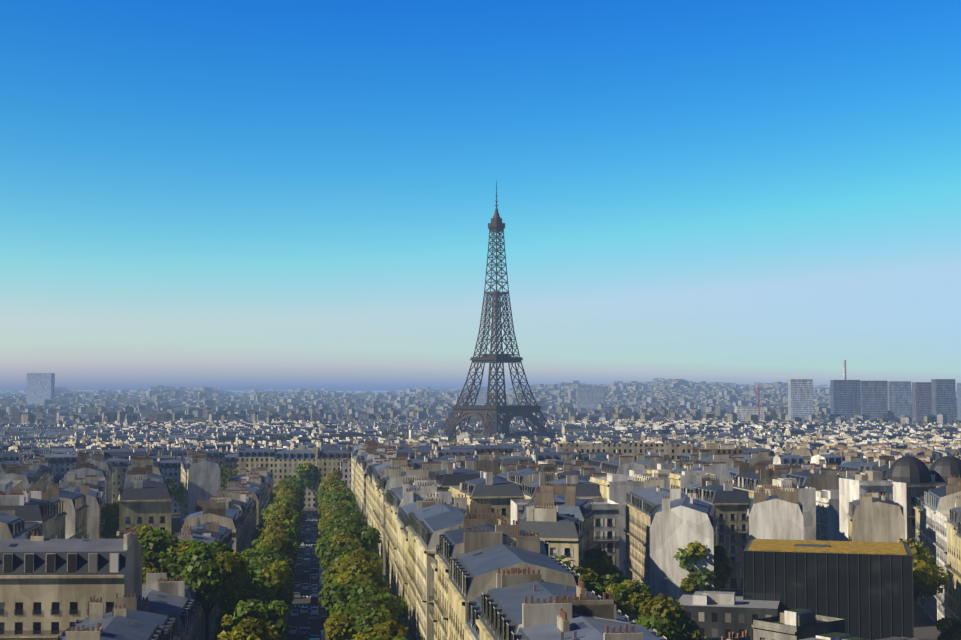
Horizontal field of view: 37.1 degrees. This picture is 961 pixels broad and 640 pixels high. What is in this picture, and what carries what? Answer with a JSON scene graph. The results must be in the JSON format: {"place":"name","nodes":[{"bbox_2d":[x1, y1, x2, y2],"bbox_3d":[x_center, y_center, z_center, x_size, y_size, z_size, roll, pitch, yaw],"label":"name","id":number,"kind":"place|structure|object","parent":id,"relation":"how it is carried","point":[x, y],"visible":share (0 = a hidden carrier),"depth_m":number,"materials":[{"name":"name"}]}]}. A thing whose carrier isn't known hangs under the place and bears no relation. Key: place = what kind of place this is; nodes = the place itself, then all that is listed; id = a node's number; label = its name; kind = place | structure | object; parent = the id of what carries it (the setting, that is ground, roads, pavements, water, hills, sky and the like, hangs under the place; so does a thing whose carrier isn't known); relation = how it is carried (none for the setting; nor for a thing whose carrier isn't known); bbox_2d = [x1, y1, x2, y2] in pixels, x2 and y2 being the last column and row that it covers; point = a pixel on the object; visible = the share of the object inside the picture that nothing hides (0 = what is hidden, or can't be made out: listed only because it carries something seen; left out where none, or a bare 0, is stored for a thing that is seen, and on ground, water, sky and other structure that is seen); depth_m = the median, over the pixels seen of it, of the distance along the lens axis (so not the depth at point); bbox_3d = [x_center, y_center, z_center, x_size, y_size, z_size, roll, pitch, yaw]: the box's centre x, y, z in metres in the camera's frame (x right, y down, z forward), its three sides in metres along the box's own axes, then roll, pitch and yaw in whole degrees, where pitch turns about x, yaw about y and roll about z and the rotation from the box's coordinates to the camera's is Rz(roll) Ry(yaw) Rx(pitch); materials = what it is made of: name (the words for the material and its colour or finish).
{"place":"outdoors","nodes":[
{"label":"outdoors","id":0,"kind":"place"},
{"bbox_2d":[285,512,327,639],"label":"avenue road","id":1,"kind":"structure","parent":0,"point":[303,620],"depth_m":382.11,"materials":[{"name":"grey asphalt"}]},
{"bbox_2d":[215,592,286,639],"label":"tree","id":2,"kind":"object","parent":1,"relation":"on","point":[227,604],"visible":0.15,"depth_m":263.98,"materials":[{"name":"green plant"}]},
{"bbox_2d":[213,598,290,639],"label":"tree","id":3,"kind":"object","parent":1,"relation":"on","point":[276,611],"visible":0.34,"depth_m":252.37,"materials":[{"name":"green plant"}]},
{"bbox_2d":[225,564,291,612],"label":"tree","id":4,"kind":"object","parent":1,"relation":"on","point":[270,579],"visible":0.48,"depth_m":283.66,"materials":[{"name":"green plant"}]},
{"bbox_2d":[240,559,293,608],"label":"tree","id":5,"kind":"object","parent":1,"relation":"on","point":[283,565],"visible":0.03,"depth_m":297.65,"materials":[{"name":"green plant"}]},
{"bbox_2d":[249,527,298,557],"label":"tree","id":6,"kind":"object","parent":1,"relation":"on","point":[277,532],"visible":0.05,"depth_m":395.30,"materials":[{"name":"green plant"}]},
{"bbox_2d":[250,533,298,561],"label":"tree","id":7,"kind":"object","parent":1,"relation":"on","point":[289,550],"visible":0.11,"depth_m":372.15,"materials":[{"name":"green plant"}]},
{"bbox_2d":[250,519,298,540],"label":"tree","id":8,"kind":"object","parent":1,"relation":"on","point":[291,528],"visible":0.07,"depth_m":414.86,"materials":[{"name":"green plant"}]},
{"bbox_2d":[261,521,298,552],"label":"tree","id":9,"kind":"object","parent":1,"relation":"on","point":[277,525],"visible":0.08,"depth_m":407.13,"materials":[{"name":"green plant"}]},
{"bbox_2d":[260,504,301,524],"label":"tree","id":10,"kind":"object","parent":1,"relation":"on","point":[269,509],"visible":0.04,"depth_m":466.60,"materials":[{"name":"green plant"}]},
{"bbox_2d":[259,498,306,523],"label":"tree","id":11,"kind":"object","parent":1,"relation":"on","point":[287,503],"visible":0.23,"depth_m":501.84,"materials":[{"name":"green plant"}]},
{"bbox_2d":[267,488,298,506],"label":"tree","id":12,"kind":"object","parent":1,"relation":"on","point":[295,493],"visible":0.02,"depth_m":587.40,"materials":[{"name":"green plant"}]},
{"bbox_2d":[271,481,304,497],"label":"tree","id":13,"kind":"object","parent":1,"relation":"on","point":[286,483],"visible":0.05,"depth_m":619.92,"materials":[{"name":"green plant"}]},
{"bbox_2d":[276,476,305,490],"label":"tree","id":14,"kind":"object","parent":1,"relation":"on","point":[278,482],"visible":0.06,"depth_m":707.44,"materials":[{"name":"green plant"}]},
{"bbox_2d":[289,627,296,633],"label":"car","id":15,"kind":"object","parent":1,"relation":"on","point":[293,630],"visible":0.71,"depth_m":328.37,"materials":[{"name":"paint"}]},
{"bbox_2d":[291,610,297,616],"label":"car","id":16,"kind":"object","parent":1,"relation":"on","point":[294,612],"visible":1,"depth_m":355.73,"materials":[{"name":"paint"}]},
{"bbox_2d":[285,477,305,492],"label":"tree","id":17,"kind":"object","parent":1,"relation":"on","point":[298,480],"visible":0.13,"depth_m":698.06,"materials":[{"name":"green plant"}]},
{"bbox_2d":[293,592,299,597],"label":"car","id":18,"kind":"object","parent":1,"relation":"on","point":[296,594],"visible":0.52,"depth_m":390.14,"materials":[{"name":"paint"}]},
{"bbox_2d":[299,627,306,634],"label":"car","id":19,"kind":"object","parent":1,"relation":"on","point":[302,631],"visible":1,"depth_m":326.90,"materials":[{"name":"paint"}]},
{"bbox_2d":[301,607,307,613],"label":"car","id":20,"kind":"object","parent":1,"relation":"on","point":[304,609],"visible":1,"depth_m":360.55,"materials":[{"name":"paint"}]},
{"bbox_2d":[302,583,308,588],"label":"car","id":21,"kind":"object","parent":1,"relation":"on","point":[305,585],"visible":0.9,"depth_m":409.88,"materials":[{"name":"paint"}]},
{"bbox_2d":[302,589,308,594],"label":"car","id":22,"kind":"object","parent":1,"relation":"on","point":[305,591],"visible":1,"depth_m":397.53,"materials":[{"name":"paint"}]},
{"bbox_2d":[303,571,308,576],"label":"car","id":23,"kind":"object","parent":1,"relation":"on","point":[305,573],"visible":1,"depth_m":441.42,"materials":[{"name":"paint"}]},
{"bbox_2d":[303,558,309,566],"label":"car","id":24,"kind":"object","parent":1,"relation":"on","point":[306,561],"visible":1,"depth_m":469.03,"materials":[{"name":"paint"}]},
{"bbox_2d":[310,594,318,605],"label":"van","id":25,"kind":"object","parent":1,"relation":"on","point":[314,599],"visible":0.87,"depth_m":374.69,"materials":[{"name":"paint"}]},
{"bbox_2d":[311,607,317,612],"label":"car","id":26,"kind":"object","parent":1,"relation":"on","point":[314,609],"visible":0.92,"depth_m":361.01,"materials":[{"name":"paint"}]},
{"bbox_2d":[311,584,317,590],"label":"car","id":27,"kind":"object","parent":1,"relation":"on","point":[314,587],"visible":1,"depth_m":406.91,"materials":[{"name":"paint"}]},
{"bbox_2d":[311,574,317,579],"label":"car","id":28,"kind":"object","parent":1,"relation":"on","point":[314,576],"visible":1,"depth_m":433.81,"materials":[{"name":"paint"}]},
{"bbox_2d":[311,613,318,620],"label":"car","id":29,"kind":"object","parent":1,"relation":"on","point":[314,616],"visible":1,"depth_m":349.60,"materials":[{"name":"paint"}]},
{"bbox_2d":[321,616,326,623],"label":"car","id":30,"kind":"object","parent":1,"relation":"on","point":[323,619],"visible":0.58,"depth_m":345.10,"materials":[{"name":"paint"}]},
{"bbox_2d":[318,470,347,493],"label":"tree","id":31,"kind":"object","parent":1,"relation":"on","point":[336,475],"visible":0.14,"depth_m":694.15,"materials":[{"name":"green plant"}]},
{"bbox_2d":[315,524,381,569],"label":"tree","id":32,"kind":"object","parent":1,"relation":"on","point":[368,539],"visible":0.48,"depth_m":364.13,"materials":[{"name":"green plant"}]},
{"bbox_2d":[319,577,322,587],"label":"car","id":33,"kind":"object","parent":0,"point":[320,583],"visible":0.51,"depth_m":414.00,"materials":[{"name":"paint"}]},
{"bbox_2d":[319,568,324,577],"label":"van","id":34,"kind":"object","parent":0,"point":[321,570],"visible":0.44,"depth_m":437.74,"materials":[{"name":"paint"}]},
{"bbox_2d":[321,630,325,639],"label":"car","id":35,"kind":"object","parent":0,"point":[323,633],"visible":0.47,"depth_m":314.32,"materials":[{"name":"paint"}]},
{"bbox_2d":[19,390,939,639],"bbox_3d":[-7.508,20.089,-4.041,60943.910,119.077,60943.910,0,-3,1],"label":"ground","id":36,"kind":"structure","parent":0,"point":[925,628],"depth_m":359.95,"materials":[{"name":"grey"}]},
{"bbox_2d":[100,505,109,538],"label":"tree","id":37,"kind":"object","parent":36,"relation":"on","point":[104,535],"visible":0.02,"depth_m":431.85,"materials":[{"name":"green plant"}]},
{"bbox_2d":[103,502,118,538],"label":"tree","id":38,"kind":"object","parent":36,"relation":"on","point":[111,523],"visible":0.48,"depth_m":458.07,"materials":[{"name":"green plant"}]},
{"bbox_2d":[105,503,116,538],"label":"tree","id":39,"kind":"object","parent":36,"relation":"on","point":[107,506],"visible":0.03,"depth_m":486.46,"materials":[{"name":"green plant"}]},
{"bbox_2d":[132,524,158,531],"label":"tree","id":40,"kind":"object","parent":36,"relation":"on","point":[150,527],"depth_m":364.96,"materials":[{"name":"green plant"}]},
{"bbox_2d":[142,550,181,583],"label":"tree","id":41,"kind":"object","parent":36,"relation":"on","point":[160,562],"visible":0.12,"depth_m":263.84,"materials":[{"name":"green plant"}]},
{"bbox_2d":[136,526,194,557],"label":"tree","id":42,"kind":"object","parent":36,"relation":"on","point":[155,541],"visible":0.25,"depth_m":284.58,"materials":[{"name":"green plant"}]},
{"bbox_2d":[166,478,175,496],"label":"tree","id":43,"kind":"object","parent":36,"relation":"on","point":[170,481],"visible":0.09,"depth_m":642.88,"materials":[{"name":"green plant"}]},
{"bbox_2d":[174,483,183,503],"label":"tree","id":44,"kind":"object","parent":36,"relation":"on","point":[179,494],"visible":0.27,"depth_m":648.41,"materials":[{"name":"green plant"}]},
{"bbox_2d":[179,539,206,546],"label":"tree","id":45,"kind":"object","parent":36,"relation":"on","point":[195,543],"visible":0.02,"depth_m":292.58,"materials":[{"name":"green plant"}]},
{"bbox_2d":[179,545,211,556],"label":"tree","id":46,"kind":"object","parent":36,"relation":"on","point":[184,552],"depth_m":277.86,"materials":[{"name":"green plant"}]},
{"bbox_2d":[166,541,249,639],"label":"tree","id":47,"kind":"object","parent":36,"relation":"on","point":[208,572],"visible":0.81,"depth_m":262.46,"materials":[{"name":"green plant"}]},
{"bbox_2d":[220,476,228,489],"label":"tree","id":48,"kind":"object","parent":36,"relation":"on","point":[224,480],"visible":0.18,"depth_m":729.69,"materials":[{"name":"green plant"}]},
{"bbox_2d":[220,466,234,478],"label":"tree","id":49,"kind":"object","parent":36,"relation":"on","point":[229,472],"visible":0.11,"depth_m":808.52,"materials":[{"name":"green plant"}]},
{"bbox_2d":[212,609,270,639],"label":"tree","id":50,"kind":"object","parent":36,"relation":"on","point":[256,614],"visible":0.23,"depth_m":240.91,"materials":[{"name":"green plant"}]},
{"bbox_2d":[217,616,268,639],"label":"tree","id":51,"kind":"object","parent":36,"relation":"on","point":[250,628],"visible":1,"depth_m":220.73,"materials":[{"name":"green plant"}]},
{"bbox_2d":[238,589,272,602],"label":"tree","id":52,"kind":"object","parent":36,"relation":"on","point":[242,592],"visible":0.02,"depth_m":277.25,"materials":[{"name":"green plant"}]},
{"bbox_2d":[239,550,295,597],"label":"tree","id":53,"kind":"object","parent":36,"relation":"on","point":[265,556],"visible":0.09,"depth_m":308.05,"materials":[{"name":"green plant"}]},
{"bbox_2d":[240,545,297,578],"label":"tree","id":54,"kind":"object","parent":36,"relation":"on","point":[273,550],"visible":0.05,"depth_m":332.04,"materials":[{"name":"green plant"}]},
{"bbox_2d":[251,535,291,567],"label":"tree","id":55,"kind":"object","parent":36,"relation":"on","point":[280,543],"visible":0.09,"depth_m":351.46,"materials":[{"name":"green plant"}]},
{"bbox_2d":[254,507,297,532],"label":"tree","id":56,"kind":"object","parent":36,"relation":"on","point":[283,514],"visible":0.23,"depth_m":438.27,"materials":[{"name":"green plant"}]},
{"bbox_2d":[260,510,300,534],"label":"tree","id":57,"kind":"object","parent":36,"relation":"on","point":[295,517],"visible":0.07,"depth_m":448.89,"materials":[{"name":"green plant"}]},
{"bbox_2d":[261,513,301,532],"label":"tree","id":58,"kind":"object","parent":36,"relation":"on","point":[265,516],"visible":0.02,"depth_m":460.03,"materials":[{"name":"green plant"}]},
{"bbox_2d":[270,484,303,508],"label":"tree","id":59,"kind":"object","parent":36,"relation":"on","point":[288,489],"visible":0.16,"depth_m":578.59,"materials":[{"name":"green plant"}]},
{"bbox_2d":[269,483,304,502],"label":"tree","id":60,"kind":"object","parent":36,"relation":"on","point":[273,493],"visible":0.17,"depth_m":606.43,"materials":[{"name":"green plant"}]},
{"bbox_2d":[275,494,301,513],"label":"tree","id":61,"kind":"object","parent":36,"relation":"on","point":[291,498],"visible":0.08,"depth_m":570.15,"materials":[{"name":"green plant"}]},
{"bbox_2d":[280,554,296,565],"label":"tree","id":62,"kind":"object","parent":36,"relation":"on","point":[288,557],"visible":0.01,"depth_m":366.92,"materials":[{"name":"green plant"}]},
{"bbox_2d":[295,533,301,545],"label":"tree","id":63,"kind":"object","parent":36,"relation":"on","point":[298,540],"visible":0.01,"depth_m":428.31,"materials":[{"name":"green plant"}]},
{"bbox_2d":[295,462,322,486],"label":"tree","id":64,"kind":"object","parent":36,"relation":"on","point":[308,467],"visible":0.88,"depth_m":778.15,"materials":[{"name":"green plant"}]},
{"bbox_2d":[320,480,347,491],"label":"tree","id":65,"kind":"object","parent":36,"relation":"on","point":[323,486],"visible":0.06,"depth_m":650.57,"materials":[{"name":"green plant"}]},
{"bbox_2d":[316,487,352,499],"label":"tree","id":66,"kind":"object","parent":36,"relation":"on","point":[322,493],"visible":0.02,"depth_m":628.48,"materials":[{"name":"green plant"}]},
{"bbox_2d":[323,480,348,497],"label":"tree","id":67,"kind":"object","parent":36,"relation":"on","point":[329,484],"visible":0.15,"depth_m":607.98,"materials":[{"name":"green plant"}]},
{"bbox_2d":[316,486,356,514],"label":"tree","id":68,"kind":"object","parent":36,"relation":"on","point":[335,489],"visible":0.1,"depth_m":562.69,"materials":[{"name":"green plant"}]},
{"bbox_2d":[320,491,355,512],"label":"tree","id":69,"kind":"object","parent":36,"relation":"on","point":[336,496],"visible":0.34,"depth_m":552.19,"materials":[{"name":"green plant"}]},
{"bbox_2d":[320,509,360,534],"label":"tree","id":70,"kind":"object","parent":36,"relation":"on","point":[325,513],"visible":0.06,"depth_m":477.00,"materials":[{"name":"green plant"}]},
{"bbox_2d":[318,508,363,528],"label":"tree","id":71,"kind":"object","parent":36,"relation":"on","point":[358,514],"visible":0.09,"depth_m":465.60,"materials":[{"name":"green plant"}]},
{"bbox_2d":[327,500,356,511],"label":"tree","id":72,"kind":"object","parent":36,"relation":"on","point":[346,505],"visible":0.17,"depth_m":511.80,"materials":[{"name":"green plant"}]},
{"bbox_2d":[318,513,367,534],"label":"tree","id":73,"kind":"object","parent":36,"relation":"on","point":[340,520],"visible":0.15,"depth_m":431.51,"materials":[{"name":"green plant"}]},
{"bbox_2d":[320,548,371,586],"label":"tree","id":74,"kind":"object","parent":36,"relation":"on","point":[331,572],"visible":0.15,"depth_m":322.48,"materials":[{"name":"green plant"}]},
{"bbox_2d":[321,523,373,549],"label":"tree","id":75,"kind":"object","parent":36,"relation":"on","point":[326,530],"visible":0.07,"depth_m":401.08,"materials":[{"name":"green plant"}]},
{"bbox_2d":[323,527,374,550],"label":"tree","id":76,"kind":"object","parent":36,"relation":"on","point":[346,530],"visible":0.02,"depth_m":378.31,"materials":[{"name":"green plant"}]},
{"bbox_2d":[325,574,377,614],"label":"tree","id":77,"kind":"object","parent":36,"relation":"on","point":[347,580],"visible":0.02,"depth_m":279.53,"materials":[{"name":"green plant"}]},
{"bbox_2d":[323,543,382,573],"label":"tree","id":78,"kind":"object","parent":36,"relation":"on","point":[332,553],"visible":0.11,"depth_m":342.55,"materials":[{"name":"green plant"}]},
{"bbox_2d":[325,550,382,581],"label":"tree","id":79,"kind":"object","parent":36,"relation":"on","point":[378,564],"visible":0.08,"depth_m":334.21,"materials":[{"name":"green plant"}]},
{"bbox_2d":[336,571,374,585],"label":"tree","id":80,"kind":"object","parent":36,"relation":"on","point":[344,576],"visible":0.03,"depth_m":291.82,"materials":[{"name":"green plant"}]},
{"bbox_2d":[324,556,392,594],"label":"tree","id":81,"kind":"object","parent":36,"relation":"on","point":[357,565],"visible":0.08,"depth_m":301.12,"materials":[{"name":"green plant"}]},
{"bbox_2d":[324,603,396,639],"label":"tree","id":82,"kind":"object","parent":36,"relation":"on","point":[347,624],"visible":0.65,"depth_m":243.85,"materials":[{"name":"green plant"}]},
{"bbox_2d":[318,581,408,624],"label":"tree","id":83,"kind":"object","parent":36,"relation":"on","point":[333,596],"visible":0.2,"depth_m":267.82,"materials":[{"name":"green plant"}]},
{"bbox_2d":[329,592,399,616],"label":"tree","id":84,"kind":"object","parent":36,"relation":"on","point":[387,601],"visible":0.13,"depth_m":258.96,"materials":[{"name":"green plant"}]},
{"bbox_2d":[353,619,407,639],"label":"tree","id":85,"kind":"object","parent":36,"relation":"on","point":[388,629],"visible":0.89,"depth_m":214.36,"materials":[{"name":"green plant"}]},
{"bbox_2d":[369,637,407,639],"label":"tree","id":86,"kind":"object","parent":36,"relation":"on","point":[395,638],"visible":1,"depth_m":207.19,"materials":[{"name":"green plant"}]},
{"bbox_2d":[0,418,960,639],"bbox_3d":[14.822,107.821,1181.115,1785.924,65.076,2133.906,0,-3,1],"label":"city","id":87,"kind":"object","parent":36,"relation":"on","point":[477,530],"visible":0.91,"depth_m":358.37,"materials":[{"name":"beige stone"}]},
{"bbox_2d":[748,539,906,554],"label":"roof","id":88,"kind":"structure","parent":87,"relation":"on","point":[860,547],"depth_m":297.91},
{"bbox_2d":[0,378,960,424],"bbox_3d":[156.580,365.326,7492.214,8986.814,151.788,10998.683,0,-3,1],"label":"city","id":89,"kind":"object","parent":36,"relation":"on","point":[659,400],"visible":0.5,"depth_m":4622.57,"materials":[{"name":"grey concrete"}]},
{"bbox_2d":[26,360,960,423],"bbox_3d":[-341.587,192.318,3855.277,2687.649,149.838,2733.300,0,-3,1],"label":"buildings","id":90,"kind":"structure","parent":36,"relation":"on","point":[872,400],"depth_m":2611.38,"materials":[{"name":"grey glass"}]},
{"bbox_2d":[441,180,553,440],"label":"eiffel tower","id":91,"kind":"structure","parent":36,"relation":"on","point":[481,412],"depth_m":1701.59,"materials":[{"name":"metal"}]},
{"bbox_2d":[549,555,598,582],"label":"tree","id":92,"kind":"object","parent":36,"relation":"on","point":[579,570],"visible":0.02,"depth_m":286.98,"materials":[{"name":"green plant"}]},
{"bbox_2d":[580,573,593,587],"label":"tree","id":93,"kind":"object","parent":36,"relation":"on","point":[587,579],"visible":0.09,"depth_m":275.29,"materials":[{"name":"green plant"}]},
{"bbox_2d":[586,582,608,598],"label":"tree","id":94,"kind":"object","parent":36,"relation":"on","point":[597,588],"visible":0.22,"depth_m":267.87,"materials":[{"name":"green plant"}]},
{"bbox_2d":[582,547,628,586],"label":"tree","id":95,"kind":"object","parent":36,"relation":"on","point":[601,565],"visible":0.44,"depth_m":313.56,"materials":[{"name":"green plant"}]},
{"bbox_2d":[606,583,644,616],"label":"tree","id":96,"kind":"object","parent":36,"relation":"on","point":[627,601],"visible":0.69,"depth_m":262.02,"materials":[{"name":"green plant"}]},
{"bbox_2d":[618,580,653,618],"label":"tree","id":97,"kind":"object","parent":36,"relation":"on","point":[643,589],"visible":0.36,"depth_m":269.97,"materials":[{"name":"green plant"}]},
{"bbox_2d":[634,593,704,639],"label":"tree","id":98,"kind":"object","parent":36,"relation":"on","point":[661,616],"visible":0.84,"depth_m":245.51,"materials":[{"name":"green plant"}]},
{"bbox_2d":[674,541,734,592],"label":"tree","id":99,"kind":"object","parent":36,"relation":"on","point":[723,570],"visible":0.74,"depth_m":323.68,"materials":[{"name":"green plant"}]},
{"bbox_2d":[754,385,773,420],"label":"tower crane","id":100,"kind":"object","parent":36,"relation":"on","point":[759,400],"visible":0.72,"depth_m":2480.60,"materials":[{"name":"red paint"}]},
{"bbox_2d":[899,537,948,600],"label":"tree","id":101,"kind":"object","parent":36,"relation":"on","point":[926,569],"visible":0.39,"depth_m":314.32,"materials":[{"name":"green plant"}]},
{"bbox_2d":[935,617,960,639],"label":"tree","id":102,"kind":"object","parent":36,"relation":"on","point":[948,629],"visible":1,"depth_m":290.19,"materials":[{"name":"green plant"}]},
{"bbox_2d":[0,0,960,390],"label":"sky","id":103,"kind":"structure","parent":0,"point":[233,195],"materials":[{"name":"blue"}]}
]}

